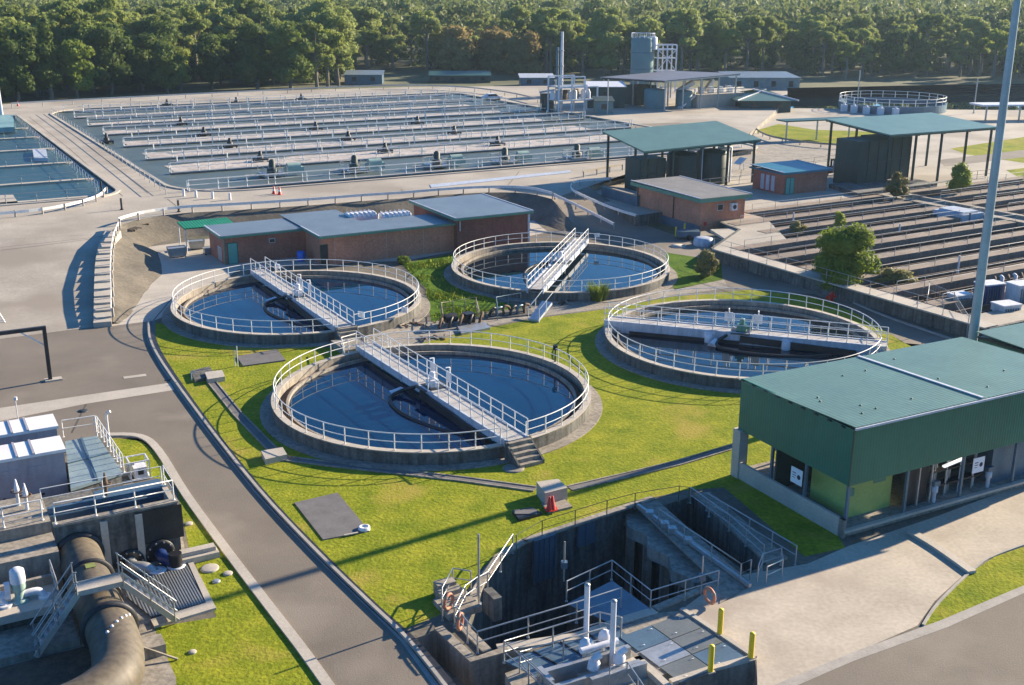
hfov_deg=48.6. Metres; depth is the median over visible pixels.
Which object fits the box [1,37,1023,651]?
ground
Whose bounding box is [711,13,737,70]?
tree
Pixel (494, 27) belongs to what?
tree
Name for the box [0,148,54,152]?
basin walkway
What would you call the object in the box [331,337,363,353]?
access platform
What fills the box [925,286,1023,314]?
filter bed
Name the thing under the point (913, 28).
tree
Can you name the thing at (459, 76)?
shed
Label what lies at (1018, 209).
filter bed
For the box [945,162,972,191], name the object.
shrub
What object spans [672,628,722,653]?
cover plate
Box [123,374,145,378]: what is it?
road marking
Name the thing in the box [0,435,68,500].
switch cabinet
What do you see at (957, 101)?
water
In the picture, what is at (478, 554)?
tall pole
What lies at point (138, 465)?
dosing skid
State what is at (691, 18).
tree
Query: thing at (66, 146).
joint
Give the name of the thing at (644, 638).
cover plate
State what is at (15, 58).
tree
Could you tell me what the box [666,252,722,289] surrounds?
lawn
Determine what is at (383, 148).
guard railing
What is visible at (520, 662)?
guard railing
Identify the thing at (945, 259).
guard railing
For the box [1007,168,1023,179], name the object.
lawn
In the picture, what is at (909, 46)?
tree
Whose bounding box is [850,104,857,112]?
tank hopper
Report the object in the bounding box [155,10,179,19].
tree
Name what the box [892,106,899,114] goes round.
tank hopper
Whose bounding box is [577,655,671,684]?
concrete trough
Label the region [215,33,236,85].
tree
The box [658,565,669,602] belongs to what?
pit pier
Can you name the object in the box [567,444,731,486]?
drain channel
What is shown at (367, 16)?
tree
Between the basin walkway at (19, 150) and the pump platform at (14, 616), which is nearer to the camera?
the pump platform at (14, 616)
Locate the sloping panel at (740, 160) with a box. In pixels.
[734,157,746,169]
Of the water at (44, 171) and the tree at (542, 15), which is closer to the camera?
the water at (44, 171)
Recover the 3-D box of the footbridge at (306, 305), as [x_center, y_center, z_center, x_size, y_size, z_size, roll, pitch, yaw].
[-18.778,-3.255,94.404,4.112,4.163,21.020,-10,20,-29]
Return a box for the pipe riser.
[234,346,237,365]
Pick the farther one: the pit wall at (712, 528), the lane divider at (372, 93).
the lane divider at (372, 93)
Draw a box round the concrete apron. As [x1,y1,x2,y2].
[0,478,204,684]
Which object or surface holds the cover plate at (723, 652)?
on the deck at (514, 677)
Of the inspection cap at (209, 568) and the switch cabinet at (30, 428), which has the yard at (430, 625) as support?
the switch cabinet at (30, 428)
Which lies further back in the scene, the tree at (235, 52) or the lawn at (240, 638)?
the tree at (235, 52)
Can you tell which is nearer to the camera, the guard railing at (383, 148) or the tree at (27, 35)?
the guard railing at (383, 148)
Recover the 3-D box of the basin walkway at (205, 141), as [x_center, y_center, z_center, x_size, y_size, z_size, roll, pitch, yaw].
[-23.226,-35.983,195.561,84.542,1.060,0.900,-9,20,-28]
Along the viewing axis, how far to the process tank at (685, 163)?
145.70 m
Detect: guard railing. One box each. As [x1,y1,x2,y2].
[0,131,26,138]
[0,142,39,149]
[0,156,57,166]
[0,499,43,527]
[2,187,96,201]
[6,172,77,183]
[15,115,97,188]
[39,466,162,509]
[49,559,60,601]
[51,108,166,194]
[52,465,174,523]
[61,415,96,436]
[63,88,449,110]
[73,93,473,115]
[74,92,475,117]
[86,98,501,124]
[87,97,505,124]
[96,416,125,472]
[102,104,537,131]
[103,103,540,132]
[122,112,582,145]
[123,111,584,145]
[144,120,629,157]
[145,119,631,158]
[168,134,593,171]
[169,133,600,172]
[172,259,418,333]
[186,144,738,189]
[187,144,741,190]
[273,330,588,450]
[341,333,355,353]
[441,297,478,323]
[441,568,471,620]
[453,232,668,291]
[453,576,477,628]
[453,587,621,653]
[480,534,513,587]
[496,293,520,319]
[502,612,621,684]
[519,627,606,684]
[565,560,719,609]
[608,287,881,376]
[609,661,643,684]
[658,509,751,582]
[689,487,764,562]
[698,85,743,93]
[699,175,746,185]
[705,493,797,565]
[713,238,944,314]
[728,155,834,178]
[740,194,912,222]
[744,207,979,249]
[752,189,882,208]
[756,547,783,584]
[770,201,945,232]
[777,214,1016,259]
[814,226,1023,269]
[839,91,946,106]
[874,241,1023,275]
[895,259,1020,292]
[909,172,1023,191]
[940,180,1023,197]
[941,278,1023,305]
[973,190,1023,200]
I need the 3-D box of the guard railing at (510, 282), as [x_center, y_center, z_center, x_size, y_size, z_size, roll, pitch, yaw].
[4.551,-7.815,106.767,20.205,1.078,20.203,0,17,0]
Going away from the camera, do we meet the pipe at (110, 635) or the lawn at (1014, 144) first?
the pipe at (110, 635)
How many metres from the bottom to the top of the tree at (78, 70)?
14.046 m
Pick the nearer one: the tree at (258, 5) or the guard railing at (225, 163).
the guard railing at (225, 163)
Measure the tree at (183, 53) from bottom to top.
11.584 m
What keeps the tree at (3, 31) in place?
on the ground at (403, 73)
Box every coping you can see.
[434,625,509,663]
[459,538,526,653]
[496,607,657,650]
[522,496,655,542]
[635,503,723,611]
[694,491,787,564]
[712,247,997,328]
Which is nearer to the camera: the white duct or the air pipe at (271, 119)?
the white duct
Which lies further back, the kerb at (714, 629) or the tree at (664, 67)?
the tree at (664, 67)
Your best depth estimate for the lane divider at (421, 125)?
189.23 m
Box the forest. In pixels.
[2,0,1023,59]
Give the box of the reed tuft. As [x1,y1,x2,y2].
[584,279,611,301]
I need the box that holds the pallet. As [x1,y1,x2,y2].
[128,227,141,230]
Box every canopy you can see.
[600,71,739,110]
[602,121,761,184]
[826,112,995,182]
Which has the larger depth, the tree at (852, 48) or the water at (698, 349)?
the tree at (852, 48)
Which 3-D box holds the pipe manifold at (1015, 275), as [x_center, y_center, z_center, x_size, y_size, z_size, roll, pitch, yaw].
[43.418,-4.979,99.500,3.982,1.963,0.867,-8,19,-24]
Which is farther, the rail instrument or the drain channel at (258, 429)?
the rail instrument
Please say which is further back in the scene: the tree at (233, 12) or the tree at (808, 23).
the tree at (808, 23)
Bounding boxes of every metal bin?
[166,245,186,257]
[188,239,204,249]
[202,246,210,254]
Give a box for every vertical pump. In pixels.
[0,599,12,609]
[3,566,51,605]
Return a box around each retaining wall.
[417,631,756,684]
[589,109,777,190]
[602,202,1023,341]
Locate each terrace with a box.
[0,86,776,238]
[595,91,1023,324]
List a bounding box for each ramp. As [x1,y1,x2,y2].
[0,234,103,338]
[552,187,632,227]
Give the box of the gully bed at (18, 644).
[0,615,90,684]
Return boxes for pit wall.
[468,507,712,649]
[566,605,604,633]
[663,496,765,572]
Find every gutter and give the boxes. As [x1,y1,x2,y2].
[146,322,438,684]
[775,585,1023,684]
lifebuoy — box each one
[443,592,453,610]
[456,612,463,630]
[703,586,715,604]
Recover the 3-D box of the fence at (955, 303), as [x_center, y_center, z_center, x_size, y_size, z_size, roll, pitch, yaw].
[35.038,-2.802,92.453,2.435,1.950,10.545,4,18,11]
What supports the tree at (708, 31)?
on the ground at (403, 73)
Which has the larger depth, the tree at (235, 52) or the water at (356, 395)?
the tree at (235, 52)
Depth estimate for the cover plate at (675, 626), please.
47.83 m
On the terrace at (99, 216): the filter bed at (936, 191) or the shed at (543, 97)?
the shed at (543, 97)
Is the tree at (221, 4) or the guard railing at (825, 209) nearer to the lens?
the guard railing at (825, 209)
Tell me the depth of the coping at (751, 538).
56.18 m
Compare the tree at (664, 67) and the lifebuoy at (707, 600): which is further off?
the tree at (664, 67)
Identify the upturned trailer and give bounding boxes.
[676,229,700,239]
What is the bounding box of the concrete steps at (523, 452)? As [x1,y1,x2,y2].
[505,435,544,467]
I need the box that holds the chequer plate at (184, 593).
[124,562,215,628]
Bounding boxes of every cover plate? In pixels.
[620,625,669,651]
[640,640,690,666]
[651,614,700,638]
[660,655,706,682]
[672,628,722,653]
[693,643,743,664]
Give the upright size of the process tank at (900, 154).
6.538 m
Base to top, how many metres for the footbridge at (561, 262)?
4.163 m
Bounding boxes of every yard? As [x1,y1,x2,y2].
[64,219,1023,670]
[112,221,546,325]
[426,660,504,684]
[685,486,1023,684]
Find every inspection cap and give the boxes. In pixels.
[188,649,196,654]
[200,563,218,572]
[212,579,219,583]
[223,570,232,575]
[358,524,369,531]
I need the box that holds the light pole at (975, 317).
[968,0,1020,340]
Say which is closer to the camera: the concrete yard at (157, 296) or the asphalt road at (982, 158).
the concrete yard at (157, 296)
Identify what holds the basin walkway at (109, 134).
in the water at (159, 169)
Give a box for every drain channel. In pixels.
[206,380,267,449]
[210,382,274,448]
[216,382,277,447]
[283,459,533,491]
[287,456,535,486]
[287,457,535,491]
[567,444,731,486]
[568,445,731,489]
[572,449,731,490]
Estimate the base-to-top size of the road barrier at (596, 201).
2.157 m
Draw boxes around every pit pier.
[624,536,634,595]
[640,545,651,607]
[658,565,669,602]
[678,586,687,594]
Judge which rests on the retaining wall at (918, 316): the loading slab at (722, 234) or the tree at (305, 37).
the loading slab at (722, 234)
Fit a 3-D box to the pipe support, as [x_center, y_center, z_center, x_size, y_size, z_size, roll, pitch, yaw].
[-14.565,12.223,45.480,1.957,0.933,1.537,-9,20,-28]
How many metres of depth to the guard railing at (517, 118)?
192.31 m
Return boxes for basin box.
[0,115,14,131]
[32,149,47,160]
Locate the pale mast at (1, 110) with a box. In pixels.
[0,94,3,114]
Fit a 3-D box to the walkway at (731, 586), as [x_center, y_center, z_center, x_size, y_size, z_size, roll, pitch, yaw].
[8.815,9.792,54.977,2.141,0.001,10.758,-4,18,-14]
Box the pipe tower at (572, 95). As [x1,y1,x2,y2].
[547,75,598,113]
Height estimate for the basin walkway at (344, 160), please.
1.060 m
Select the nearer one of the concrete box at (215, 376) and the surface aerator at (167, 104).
the concrete box at (215, 376)
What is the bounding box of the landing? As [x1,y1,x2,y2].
[433,576,501,621]
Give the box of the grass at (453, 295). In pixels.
[404,256,503,322]
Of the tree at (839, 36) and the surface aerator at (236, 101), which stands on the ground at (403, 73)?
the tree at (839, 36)
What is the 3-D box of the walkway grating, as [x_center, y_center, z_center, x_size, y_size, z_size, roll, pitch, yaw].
[2.399,12.542,46.134,5.308,0.125,1.701,-11,21,-31]
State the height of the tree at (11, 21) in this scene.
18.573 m
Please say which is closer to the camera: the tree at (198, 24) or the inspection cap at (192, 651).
the inspection cap at (192, 651)
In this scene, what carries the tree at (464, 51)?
on the ground at (403, 73)
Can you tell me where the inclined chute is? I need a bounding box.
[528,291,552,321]
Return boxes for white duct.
[718,146,729,172]
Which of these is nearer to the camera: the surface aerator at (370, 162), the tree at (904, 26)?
the surface aerator at (370, 162)
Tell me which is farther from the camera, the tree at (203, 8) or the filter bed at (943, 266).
the tree at (203, 8)
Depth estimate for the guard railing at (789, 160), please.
163.03 m
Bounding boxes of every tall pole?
[477,534,481,605]
[561,541,567,581]
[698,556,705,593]
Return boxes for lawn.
[110,438,319,684]
[155,290,918,628]
[402,254,521,320]
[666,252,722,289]
[757,124,873,145]
[920,547,1023,625]
[950,137,1023,162]
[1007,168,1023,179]
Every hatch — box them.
[512,507,541,521]
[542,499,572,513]
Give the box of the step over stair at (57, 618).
[30,552,179,657]
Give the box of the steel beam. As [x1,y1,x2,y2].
[636,503,751,587]
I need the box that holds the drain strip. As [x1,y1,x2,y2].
[150,321,455,684]
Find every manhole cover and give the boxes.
[78,409,87,412]
[502,464,523,472]
[671,244,685,247]
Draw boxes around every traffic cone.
[545,496,553,511]
[551,496,556,510]
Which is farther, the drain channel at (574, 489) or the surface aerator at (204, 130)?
the surface aerator at (204, 130)
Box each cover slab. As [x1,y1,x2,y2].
[238,349,285,366]
[294,493,368,539]
[457,322,489,334]
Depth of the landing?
49.10 m
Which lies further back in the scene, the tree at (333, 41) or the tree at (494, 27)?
the tree at (494, 27)
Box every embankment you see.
[112,192,576,247]
[112,236,161,322]
[787,84,1023,93]
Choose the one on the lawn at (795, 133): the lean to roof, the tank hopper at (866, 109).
the lean to roof
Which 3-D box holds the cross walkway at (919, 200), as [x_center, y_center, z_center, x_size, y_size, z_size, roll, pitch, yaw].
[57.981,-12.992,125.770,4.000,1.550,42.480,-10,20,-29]
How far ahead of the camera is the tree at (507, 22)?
355.82 m
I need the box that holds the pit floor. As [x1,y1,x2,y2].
[524,623,565,639]
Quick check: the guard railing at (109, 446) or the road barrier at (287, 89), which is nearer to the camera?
the guard railing at (109, 446)
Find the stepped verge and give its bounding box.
[93,231,121,327]
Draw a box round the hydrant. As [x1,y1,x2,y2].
[826,292,836,301]
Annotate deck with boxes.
[65,436,122,492]
[505,611,747,684]
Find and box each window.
[269,238,274,242]
[717,204,722,210]
[751,103,756,107]
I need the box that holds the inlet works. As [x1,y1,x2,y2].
[0,479,183,590]
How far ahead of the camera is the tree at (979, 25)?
349.50 m
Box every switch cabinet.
[0,414,58,444]
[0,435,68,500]
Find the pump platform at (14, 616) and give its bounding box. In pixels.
[0,574,61,630]
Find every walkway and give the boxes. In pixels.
[0,136,39,139]
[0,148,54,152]
[0,162,72,167]
[0,178,93,186]
[0,194,105,203]
[63,94,449,111]
[74,98,474,118]
[88,104,505,126]
[103,110,540,135]
[123,118,584,147]
[145,127,630,159]
[169,140,619,173]
[187,146,739,191]
[567,581,648,626]
[643,500,752,602]
[877,192,1023,226]
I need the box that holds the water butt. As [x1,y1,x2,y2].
[297,250,305,261]
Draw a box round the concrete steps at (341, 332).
[335,324,363,341]
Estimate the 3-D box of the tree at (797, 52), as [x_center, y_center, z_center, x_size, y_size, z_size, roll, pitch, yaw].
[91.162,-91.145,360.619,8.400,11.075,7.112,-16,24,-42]
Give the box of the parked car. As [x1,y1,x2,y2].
[481,93,502,100]
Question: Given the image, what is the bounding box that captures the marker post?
[956,255,960,272]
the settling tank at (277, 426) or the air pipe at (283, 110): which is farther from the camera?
the air pipe at (283, 110)
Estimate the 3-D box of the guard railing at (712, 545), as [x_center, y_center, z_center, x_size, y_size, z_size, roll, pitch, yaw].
[9.130,9.562,54.167,0.831,1.028,6.525,-9,20,-27]
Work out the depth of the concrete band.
73.59 m
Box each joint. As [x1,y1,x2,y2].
[29,117,121,195]
[45,115,145,191]
[71,404,86,432]
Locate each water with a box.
[0,117,114,200]
[54,94,699,189]
[185,278,406,332]
[289,354,573,449]
[464,249,657,290]
[619,309,856,376]
[788,93,1023,109]
[845,100,940,106]
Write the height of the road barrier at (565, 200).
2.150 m
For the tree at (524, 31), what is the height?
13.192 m
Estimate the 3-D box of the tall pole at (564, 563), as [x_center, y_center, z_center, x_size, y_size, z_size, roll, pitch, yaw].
[2.367,9.907,51.339,0.280,2.000,0.280,0,17,0]
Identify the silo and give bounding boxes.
[630,32,654,84]
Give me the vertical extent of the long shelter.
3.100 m
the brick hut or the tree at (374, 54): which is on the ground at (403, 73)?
the tree at (374, 54)
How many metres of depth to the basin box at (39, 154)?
164.40 m
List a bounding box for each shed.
[343,70,384,83]
[429,71,490,82]
[518,73,554,85]
[539,89,554,109]
[585,81,626,107]
[592,96,614,113]
[717,71,800,90]
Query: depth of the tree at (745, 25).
347.97 m
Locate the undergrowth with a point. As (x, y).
(937, 65)
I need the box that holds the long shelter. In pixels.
[969,102,1023,120]
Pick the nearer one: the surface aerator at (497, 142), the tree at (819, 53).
the surface aerator at (497, 142)
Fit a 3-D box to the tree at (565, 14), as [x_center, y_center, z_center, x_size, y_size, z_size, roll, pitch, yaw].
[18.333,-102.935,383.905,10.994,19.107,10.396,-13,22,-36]
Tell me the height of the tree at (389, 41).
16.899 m
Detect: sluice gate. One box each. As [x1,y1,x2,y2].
[532,533,556,584]
[576,521,594,547]
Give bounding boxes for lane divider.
[79,89,443,112]
[92,94,471,119]
[106,100,497,127]
[125,107,540,138]
[147,115,588,149]
[169,123,633,161]
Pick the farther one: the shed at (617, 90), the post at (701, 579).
the shed at (617, 90)
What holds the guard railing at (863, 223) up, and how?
on the filter bed at (773, 247)
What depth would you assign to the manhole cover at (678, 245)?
118.27 m
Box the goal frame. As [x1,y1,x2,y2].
[0,325,62,382]
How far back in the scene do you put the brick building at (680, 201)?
126.89 m
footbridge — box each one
[250,257,354,330]
[356,328,528,446]
[523,228,588,293]
[604,302,888,356]
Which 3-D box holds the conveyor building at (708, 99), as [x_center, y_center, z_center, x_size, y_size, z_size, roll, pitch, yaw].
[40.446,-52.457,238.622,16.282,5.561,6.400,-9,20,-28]
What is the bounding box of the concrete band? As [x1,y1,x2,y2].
[0,383,173,420]
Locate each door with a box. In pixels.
[227,242,238,263]
[320,244,328,265]
[785,177,794,194]
[901,466,929,506]
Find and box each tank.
[162,270,429,347]
[260,343,602,470]
[444,241,677,303]
[595,299,889,393]
[625,82,655,105]
[625,155,665,190]
[643,87,668,108]
[666,149,702,180]
[675,88,695,107]
[693,236,712,246]
[696,147,732,184]
[833,136,887,183]
[838,97,946,114]
[861,134,912,178]
[933,206,983,222]
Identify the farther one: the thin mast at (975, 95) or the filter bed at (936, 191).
the thin mast at (975, 95)
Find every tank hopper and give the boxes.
[840,103,847,111]
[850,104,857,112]
[862,105,869,113]
[877,106,884,114]
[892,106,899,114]
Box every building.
[203,218,305,264]
[280,210,455,265]
[409,193,533,251]
[630,175,752,230]
[675,79,743,108]
[730,337,1023,538]
[732,88,798,111]
[976,323,1023,353]
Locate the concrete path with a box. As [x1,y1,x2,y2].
[365,280,727,345]
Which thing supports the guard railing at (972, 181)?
on the filter bed at (936, 191)
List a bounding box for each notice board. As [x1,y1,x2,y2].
[358,311,364,317]
[401,307,407,312]
[790,466,802,486]
[972,456,984,473]
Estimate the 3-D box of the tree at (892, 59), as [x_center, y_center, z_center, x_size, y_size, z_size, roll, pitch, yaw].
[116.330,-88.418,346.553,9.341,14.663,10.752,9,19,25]
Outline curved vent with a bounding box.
[105,410,110,445]
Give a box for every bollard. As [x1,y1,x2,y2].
[707,644,715,673]
[714,608,723,636]
[748,631,756,660]
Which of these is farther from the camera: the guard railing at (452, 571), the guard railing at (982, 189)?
the guard railing at (982, 189)
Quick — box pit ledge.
[625,510,710,590]
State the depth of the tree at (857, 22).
369.89 m
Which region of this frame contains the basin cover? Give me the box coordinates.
[0,195,17,202]
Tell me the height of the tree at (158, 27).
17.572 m
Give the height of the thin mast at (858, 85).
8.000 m
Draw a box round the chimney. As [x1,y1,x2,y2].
[556,32,563,107]
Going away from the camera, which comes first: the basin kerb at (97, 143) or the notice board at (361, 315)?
the notice board at (361, 315)
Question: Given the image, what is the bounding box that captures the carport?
[177,217,233,253]
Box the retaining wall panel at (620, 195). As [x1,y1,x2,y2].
[601,186,639,205]
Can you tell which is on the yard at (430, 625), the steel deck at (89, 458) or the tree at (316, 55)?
the steel deck at (89, 458)
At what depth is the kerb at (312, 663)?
52.42 m
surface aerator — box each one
[99,134,113,143]
[162,99,172,105]
[177,117,186,125]
[197,127,210,136]
[223,138,237,148]
[231,97,241,102]
[247,159,303,178]
[252,151,268,161]
[309,121,322,129]
[330,155,384,173]
[341,131,355,140]
[377,143,392,153]
[411,116,423,123]
[412,151,465,169]
[447,126,461,134]
[482,147,531,164]
[490,136,505,145]
[554,144,602,159]
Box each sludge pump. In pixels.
[426,311,487,332]
[484,303,532,319]
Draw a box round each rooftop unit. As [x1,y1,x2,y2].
[344,209,377,220]
[378,209,411,218]
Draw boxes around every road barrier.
[0,187,107,216]
[11,84,537,107]
[110,222,120,316]
[118,185,552,221]
[554,193,614,228]
[570,177,637,216]
[583,164,622,176]
[731,115,835,146]
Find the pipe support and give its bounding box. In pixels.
[142,633,177,659]
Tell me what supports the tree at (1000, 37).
on the ground at (403, 73)
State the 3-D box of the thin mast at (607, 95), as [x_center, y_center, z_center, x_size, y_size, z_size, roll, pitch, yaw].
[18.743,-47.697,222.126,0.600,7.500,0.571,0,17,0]
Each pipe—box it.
[57,532,144,684]
[82,92,445,112]
[96,97,473,120]
[111,104,505,128]
[117,549,166,574]
[131,110,546,139]
[146,539,185,569]
[153,118,590,151]
[176,126,635,163]
[430,170,570,187]
[583,583,589,637]
[609,599,616,665]
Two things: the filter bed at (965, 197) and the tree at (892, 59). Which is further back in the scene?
the tree at (892, 59)
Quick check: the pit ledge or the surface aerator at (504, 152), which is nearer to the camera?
the pit ledge
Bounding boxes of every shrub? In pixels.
[397,255,409,263]
[693,248,719,277]
[789,220,807,232]
[811,222,881,291]
[833,211,846,227]
[870,269,880,273]
[873,266,918,284]
[883,170,909,200]
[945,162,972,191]
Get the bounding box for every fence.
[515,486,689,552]
[926,281,969,337]
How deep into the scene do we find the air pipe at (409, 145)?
173.74 m
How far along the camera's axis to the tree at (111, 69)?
275.88 m
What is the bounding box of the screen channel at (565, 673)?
[537,629,641,684]
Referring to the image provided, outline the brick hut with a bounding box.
[749,159,832,194]
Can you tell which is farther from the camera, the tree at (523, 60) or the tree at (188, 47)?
the tree at (523, 60)
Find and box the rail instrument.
[553,345,557,361]
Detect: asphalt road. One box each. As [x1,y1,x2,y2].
[0,321,431,684]
[582,225,947,345]
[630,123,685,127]
[729,141,835,166]
[799,593,1023,684]
[940,150,1023,165]
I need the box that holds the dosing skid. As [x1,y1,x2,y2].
[114,453,150,482]
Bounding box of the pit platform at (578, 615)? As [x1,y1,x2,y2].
[566,605,629,633]
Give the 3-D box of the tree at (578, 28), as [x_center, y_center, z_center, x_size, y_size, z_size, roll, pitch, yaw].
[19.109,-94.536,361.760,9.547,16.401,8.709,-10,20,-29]
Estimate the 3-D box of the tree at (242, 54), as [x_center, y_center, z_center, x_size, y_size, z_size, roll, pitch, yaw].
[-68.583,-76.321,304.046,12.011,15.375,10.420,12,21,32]
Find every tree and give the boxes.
[0,4,25,19]
[0,16,30,27]
[0,22,13,39]
[0,38,39,101]
[7,23,58,96]
[16,11,40,25]
[24,8,35,12]
[30,19,59,91]
[33,16,63,99]
[36,9,73,84]
[36,12,47,19]
[37,0,62,12]
[44,0,80,75]
[52,0,78,24]
[52,4,93,44]
[56,38,98,97]
[65,25,101,92]
[74,0,121,37]
[85,25,134,93]
[88,11,117,86]
[90,21,124,89]
[102,6,117,12]
[105,9,128,23]
[116,1,123,10]
[117,0,129,13]
[117,12,139,59]
[120,20,144,36]
[121,32,157,90]
[128,11,140,17]
[135,13,179,46]
[136,4,149,15]
[143,14,181,38]
[144,20,177,64]
[145,6,156,15]
[146,32,176,89]
[148,39,184,93]
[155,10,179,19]
[160,8,185,22]
[162,0,189,8]
[170,18,183,23]
[174,46,191,90]
[176,4,211,82]
[176,23,193,73]
[189,0,214,23]
[190,32,229,88]
[199,14,221,35]
[209,2,227,12]
[209,7,227,35]
[212,14,239,79]
[215,0,235,6]
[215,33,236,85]
[221,1,255,15]
[222,33,242,83]
[226,8,237,77]
[226,14,252,27]
[230,32,270,75]
[232,21,275,89]
[236,0,270,23]
[253,8,270,26]
[260,14,281,80]
[263,20,315,87]
[263,21,280,31]
[269,4,284,17]
[275,12,302,31]
[285,7,294,13]
[296,1,318,71]
[297,12,310,30]
[298,34,317,82]
[299,12,319,71]
[302,20,335,88]
[306,22,321,74]
[307,0,340,13]
[312,9,351,83]
[312,29,345,86]
[319,6,355,55]
[325,29,353,85]
[339,36,359,78]
[345,18,363,64]
[348,6,362,66]
[352,6,382,67]
[358,26,379,69]
[361,27,378,67]
[368,18,381,64]
[375,23,404,67]
[377,17,408,69]
[399,21,421,65]
[407,10,442,69]
[416,31,441,67]
[434,24,467,70]
[437,24,457,49]
[449,37,475,70]
[453,32,475,66]
[464,19,479,35]
[468,19,483,68]
[474,29,498,70]
[483,30,512,73]
[486,24,503,29]
[492,27,508,31]
[495,18,517,57]
[499,5,530,36]
[503,35,522,74]
[509,30,542,73]
[521,27,534,40]
[530,7,564,72]
[535,32,549,62]
[536,22,560,72]
[543,20,579,71]
[551,19,565,71]
[555,9,580,21]
[566,16,579,67]
[569,20,586,71]
[573,34,596,75]
[583,15,626,74]
[589,7,626,73]
[616,22,624,69]
[618,21,638,72]
[627,18,667,65]
[635,15,660,23]
[659,9,675,23]
[660,23,669,69]
[660,38,687,65]
[661,20,680,66]
[665,8,703,70]
[673,23,692,70]
[685,29,713,71]
[688,25,714,71]
[699,18,736,71]
[702,21,711,27]
[703,8,735,20]
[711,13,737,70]
[715,28,742,70]
[735,14,768,70]
[743,36,770,70]
[753,16,783,70]
[764,32,780,70]
[769,22,790,68]
[781,28,806,69]
[782,20,801,66]
[786,38,808,72]
[798,14,826,70]
[806,21,827,51]
[809,25,837,75]
[811,21,831,67]
[824,20,842,69]
[826,32,849,74]
[828,28,858,72]
[834,39,860,78]
[842,14,874,69]
[850,29,875,76]
[853,28,876,45]
[864,36,884,74]
[865,23,880,67]
[877,28,908,76]
[879,15,899,39]
[892,34,907,73]
[896,23,910,70]
[903,30,912,71]
[903,34,935,76]
[905,24,920,68]
[914,13,950,74]
[933,17,955,70]
[935,22,968,72]
[949,31,977,76]
[952,16,990,74]
[953,27,961,69]
[955,26,973,71]
[970,37,991,76]
[974,40,999,72]
[977,27,998,74]
[987,28,1008,78]
[993,19,1009,67]
[997,25,1017,62]
[998,26,1021,50]
[1013,33,1023,76]
[1015,29,1023,70]
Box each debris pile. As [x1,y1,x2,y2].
[399,321,426,327]
[419,334,444,340]
[558,300,574,304]
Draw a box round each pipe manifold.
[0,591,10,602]
[992,272,1023,281]
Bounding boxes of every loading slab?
[700,230,721,245]
[710,228,735,239]
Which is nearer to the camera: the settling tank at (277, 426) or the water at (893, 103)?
the settling tank at (277, 426)
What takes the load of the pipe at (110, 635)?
on the concrete apron
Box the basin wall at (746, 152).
[54,93,755,155]
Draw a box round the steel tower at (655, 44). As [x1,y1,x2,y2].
[649,36,677,91]
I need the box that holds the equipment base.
[829,177,936,196]
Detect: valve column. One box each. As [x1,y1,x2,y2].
[10,479,22,505]
[19,483,31,509]
[99,472,111,495]
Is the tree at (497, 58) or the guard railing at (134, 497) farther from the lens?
the tree at (497, 58)
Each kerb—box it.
[0,115,119,205]
[50,92,757,191]
[110,432,334,684]
[148,318,447,684]
[669,656,755,684]
[680,607,756,657]
[853,302,952,338]
[907,529,976,573]
[922,543,1023,625]
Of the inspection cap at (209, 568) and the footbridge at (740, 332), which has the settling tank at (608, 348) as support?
the footbridge at (740, 332)
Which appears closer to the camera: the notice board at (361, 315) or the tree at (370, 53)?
the notice board at (361, 315)
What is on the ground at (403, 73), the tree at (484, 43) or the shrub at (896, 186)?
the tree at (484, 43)
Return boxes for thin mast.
[13,397,17,418]
[607,79,608,113]
[857,70,860,102]
[973,79,977,112]
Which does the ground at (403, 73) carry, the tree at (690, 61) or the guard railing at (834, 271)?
the tree at (690, 61)
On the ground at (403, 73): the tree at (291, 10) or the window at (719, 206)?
the tree at (291, 10)
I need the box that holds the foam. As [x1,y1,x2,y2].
[77,99,615,170]
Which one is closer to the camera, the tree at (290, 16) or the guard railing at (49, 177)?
the guard railing at (49, 177)
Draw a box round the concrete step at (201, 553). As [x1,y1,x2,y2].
[179,543,219,563]
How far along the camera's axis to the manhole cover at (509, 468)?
63.42 m
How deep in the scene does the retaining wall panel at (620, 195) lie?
136.25 m
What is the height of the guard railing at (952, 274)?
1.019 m
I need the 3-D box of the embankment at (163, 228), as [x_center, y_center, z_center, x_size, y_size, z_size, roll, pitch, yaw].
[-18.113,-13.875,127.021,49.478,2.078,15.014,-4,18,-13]
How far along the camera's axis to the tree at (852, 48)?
334.66 m
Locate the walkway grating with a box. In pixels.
[505,627,626,676]
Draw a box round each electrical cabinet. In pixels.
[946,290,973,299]
[973,279,1005,304]
[990,299,1022,311]
[1004,280,1023,302]
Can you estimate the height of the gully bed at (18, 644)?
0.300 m
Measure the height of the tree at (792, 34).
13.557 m
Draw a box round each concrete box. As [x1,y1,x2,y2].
[190,366,212,382]
[205,370,224,382]
[261,447,286,464]
[536,479,567,503]
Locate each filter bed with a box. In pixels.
[728,200,928,227]
[731,216,1000,256]
[744,195,893,217]
[758,206,939,238]
[764,220,1023,266]
[799,231,1023,271]
[859,246,1023,289]
[879,263,1023,302]
[910,176,1023,196]
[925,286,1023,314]
[932,185,1023,202]
[964,195,1023,208]
[995,205,1023,214]
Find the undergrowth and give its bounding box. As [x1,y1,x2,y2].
[0,29,1023,97]
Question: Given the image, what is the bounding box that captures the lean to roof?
[776,117,849,140]
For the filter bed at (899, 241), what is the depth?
117.15 m
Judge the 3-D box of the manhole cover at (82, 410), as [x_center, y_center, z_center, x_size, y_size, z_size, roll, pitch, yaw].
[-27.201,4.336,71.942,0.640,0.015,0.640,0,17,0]

